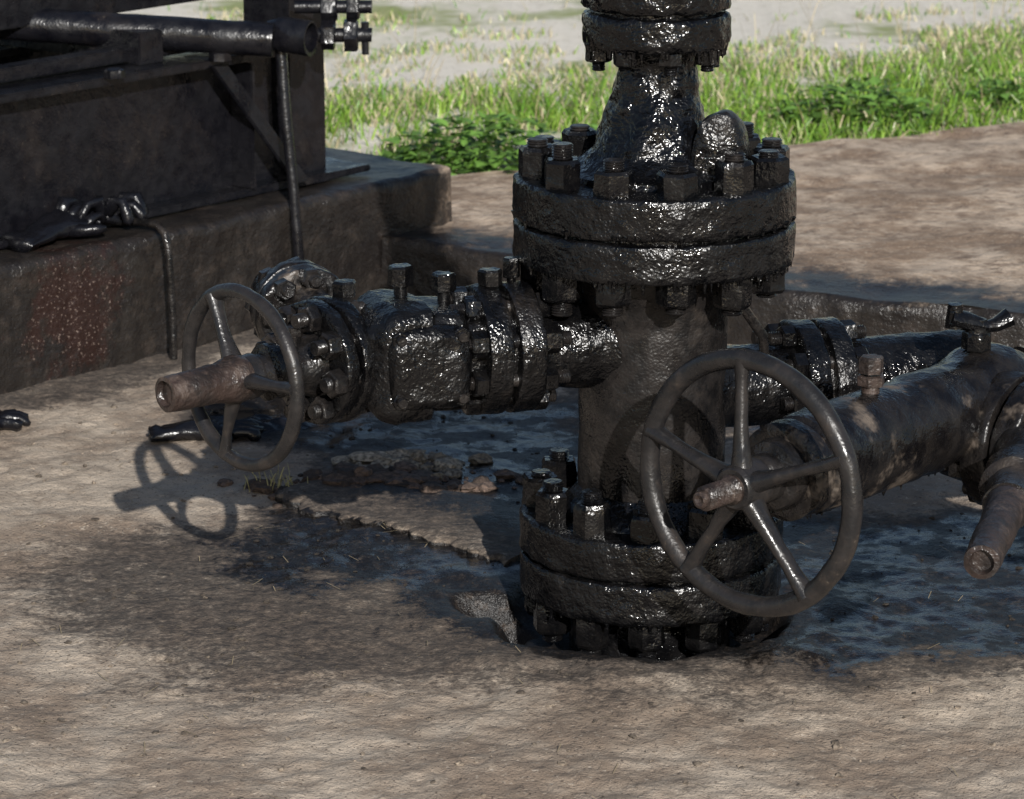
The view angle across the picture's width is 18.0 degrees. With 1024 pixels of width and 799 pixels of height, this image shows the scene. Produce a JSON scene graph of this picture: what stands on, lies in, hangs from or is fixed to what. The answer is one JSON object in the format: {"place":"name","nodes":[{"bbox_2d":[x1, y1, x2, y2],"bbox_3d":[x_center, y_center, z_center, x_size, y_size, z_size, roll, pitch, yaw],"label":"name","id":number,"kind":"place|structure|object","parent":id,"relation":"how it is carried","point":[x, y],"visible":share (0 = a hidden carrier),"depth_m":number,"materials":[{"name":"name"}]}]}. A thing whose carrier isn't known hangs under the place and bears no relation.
{"place":"outdoors","nodes":[
{"label":"outdoors","id":0,"kind":"place"},
{"bbox_2d":[0,0,1023,798],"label":"ground","id":1,"kind":"structure","parent":0,"point":[972,668],"depth_m":5.09,"materials":[{"name":"brown soil"}]},
{"bbox_2d":[0,409,30,430],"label":"rubber glove","id":2,"kind":"object","parent":1,"relation":"on","point":[13,419],"visible":1,"depth_m":6.26,"materials":[{"name":"rubber"}]},
{"bbox_2d":[104,218,177,358],"bbox_3d":[-0.777,-0.238,6.808,0.176,0.290,0.037,8,17,28],"label":"conduit pipe","id":3,"kind":"object","parent":1,"relation":"on","point":[158,226],"visible":0.99,"depth_m":6.76,"materials":[{"name":"metal"}]},
{"bbox_2d":[148,414,263,441],"bbox_3d":[-0.589,0.060,6.186,0.224,0.048,0.120,0,15,0],"label":"rubber glove","id":4,"kind":"object","parent":1,"relation":"on","point":[251,430],"visible":0.72,"depth_m":6.16,"materials":[{"name":"rubber"}]},
{"bbox_2d":[0,147,451,393],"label":"concrete block","id":5,"kind":"structure","parent":1,"relation":"on","point":[74,306],"depth_m":6.86,"materials":[{"name":"concrete"}]},
{"bbox_2d":[0,195,106,252],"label":"rubber glove","id":6,"kind":"object","parent":5,"relation":"on","point":[69,217],"visible":1,"depth_m":6.68,"materials":[{"name":"rubber"}]},
{"bbox_2d":[88,191,148,225],"bbox_3d":[-0.890,-0.396,6.805,0.249,0.081,0.124,4,15,13],"label":"rubber glove","id":7,"kind":"object","parent":5,"relation":"on","point":[120,205],"visible":0.56,"depth_m":6.78,"materials":[{"name":"rubber"}]},
{"bbox_2d":[0,0,371,259],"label":"pump skid frame","id":8,"kind":"object","parent":5,"relation":"on","point":[106,99],"visible":1,"depth_m":6.94,"materials":[{"name":"paint"}]},
{"bbox_2d":[243,462,307,493],"bbox_3d":[-0.430,0.142,5.849,0.122,0.048,0.066,0,15,0],"label":"grass sprout","id":9,"kind":"object","parent":1,"relation":"on","point":[286,483],"depth_m":5.85,"materials":[{"name":"plant"}]},
{"bbox_2d":[240,414,315,432],"bbox_3d":[-0.486,0.041,6.271,0.211,0.024,0.101,0,15,0],"label":"oily rag","id":10,"kind":"object","parent":1,"relation":"on","point":[268,423],"visible":0.53,"depth_m":6.26,"materials":[{"name":"fabric"}]},
{"bbox_2d":[203,448,522,508],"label":"dirt clods","id":11,"kind":"object","parent":1,"relation":"on","point":[406,468],"visible":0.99,"depth_m":5.90,"materials":[{"name":"brown soil"}]},
{"bbox_2d":[275,479,520,565],"bbox_3d":[-0.143,0.215,5.697,0.588,0.050,0.280,13,20,41],"label":"tar crust plate","id":12,"kind":"object","parent":1,"relation":"on","point":[486,528],"visible":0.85,"depth_m":5.69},
{"bbox_2d":[377,111,558,175],"bbox_3d":[-0.060,-0.640,8.203,0.629,0.185,0.447,0,15,0],"label":"weed plant","id":13,"kind":"object","parent":1,"relation":"on","point":[464,140],"visible":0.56,"depth_m":8.19,"materials":[{"name":"green plant"}]},
{"bbox_2d":[0,410,977,798],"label":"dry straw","id":14,"kind":"object","parent":1,"relation":"on","point":[316,674],"visible":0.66,"depth_m":4.87,"materials":[{"name":"beige plant"}]},
{"bbox_2d":[558,123,597,140],"bbox_3d":[0.252,-0.668,8.448,0.383,0.108,0.253,0,15,0],"label":"weed plant","id":15,"kind":"object","parent":1,"relation":"on","point":[594,126],"depth_m":8.48,"materials":[{"name":"green plant"}]},
{"bbox_2d":[381,122,1023,347],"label":"concrete slab","id":16,"kind":"structure","parent":1,"relation":"on","point":[903,234],"depth_m":7.36,"materials":[{"name":"brown concrete"}]},
{"bbox_2d":[511,0,935,660],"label":"wellhead","id":17,"kind":"object","parent":1,"relation":"on","point":[653,220],"visible":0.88,"depth_m":4.97,"materials":[{"name":"metal"}]},
{"bbox_2d":[155,256,621,471],"bbox_3d":[-0.165,-0.092,5.065,0.724,0.288,0.693,0,15,0],"label":"flanged gate valve","id":18,"kind":"object","parent":17,"relation":"attached to","point":[327,349],"visible":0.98,"depth_m":4.90,"materials":[{"name":"metal"}]},
{"bbox_2d":[640,302,1023,616],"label":"flanged gate valve","id":19,"kind":"object","parent":17,"relation":"attached to","point":[848,416],"visible":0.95,"depth_m":4.78,"materials":[{"name":"metal"}]},
{"bbox_2d":[940,346,1023,578],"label":"flanged gate valve","id":20,"kind":"object","parent":17,"relation":"attached to","point":[987,470],"visible":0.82,"depth_m":4.78,"materials":[{"name":"metal"}]},
{"bbox_2d":[765,76,948,137],"bbox_3d":[0.927,-0.810,8.850,0.553,0.169,0.353,0,15,0],"label":"weed plant","id":21,"kind":"object","parent":1,"relation":"on","point":[874,96],"visible":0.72,"depth_m":8.81,"materials":[{"name":"green plant"}]},
{"bbox_2d":[925,72,1023,117],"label":"weed plant","id":22,"kind":"object","parent":1,"relation":"on","point":[1004,96],"visible":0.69,"depth_m":9.07,"materials":[{"name":"green plant"}]},
{"bbox_2d":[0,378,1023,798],"bbox_3d":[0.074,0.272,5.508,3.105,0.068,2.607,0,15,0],"label":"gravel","id":23,"kind":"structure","parent":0,"point":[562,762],"depth_m":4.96,"materials":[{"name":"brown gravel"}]},
{"bbox_2d":[167,0,1023,172],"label":"grass","id":24,"kind":"structure","parent":0,"point":[577,104],"depth_m":9.24,"materials":[{"name":"green plant"}]}
]}

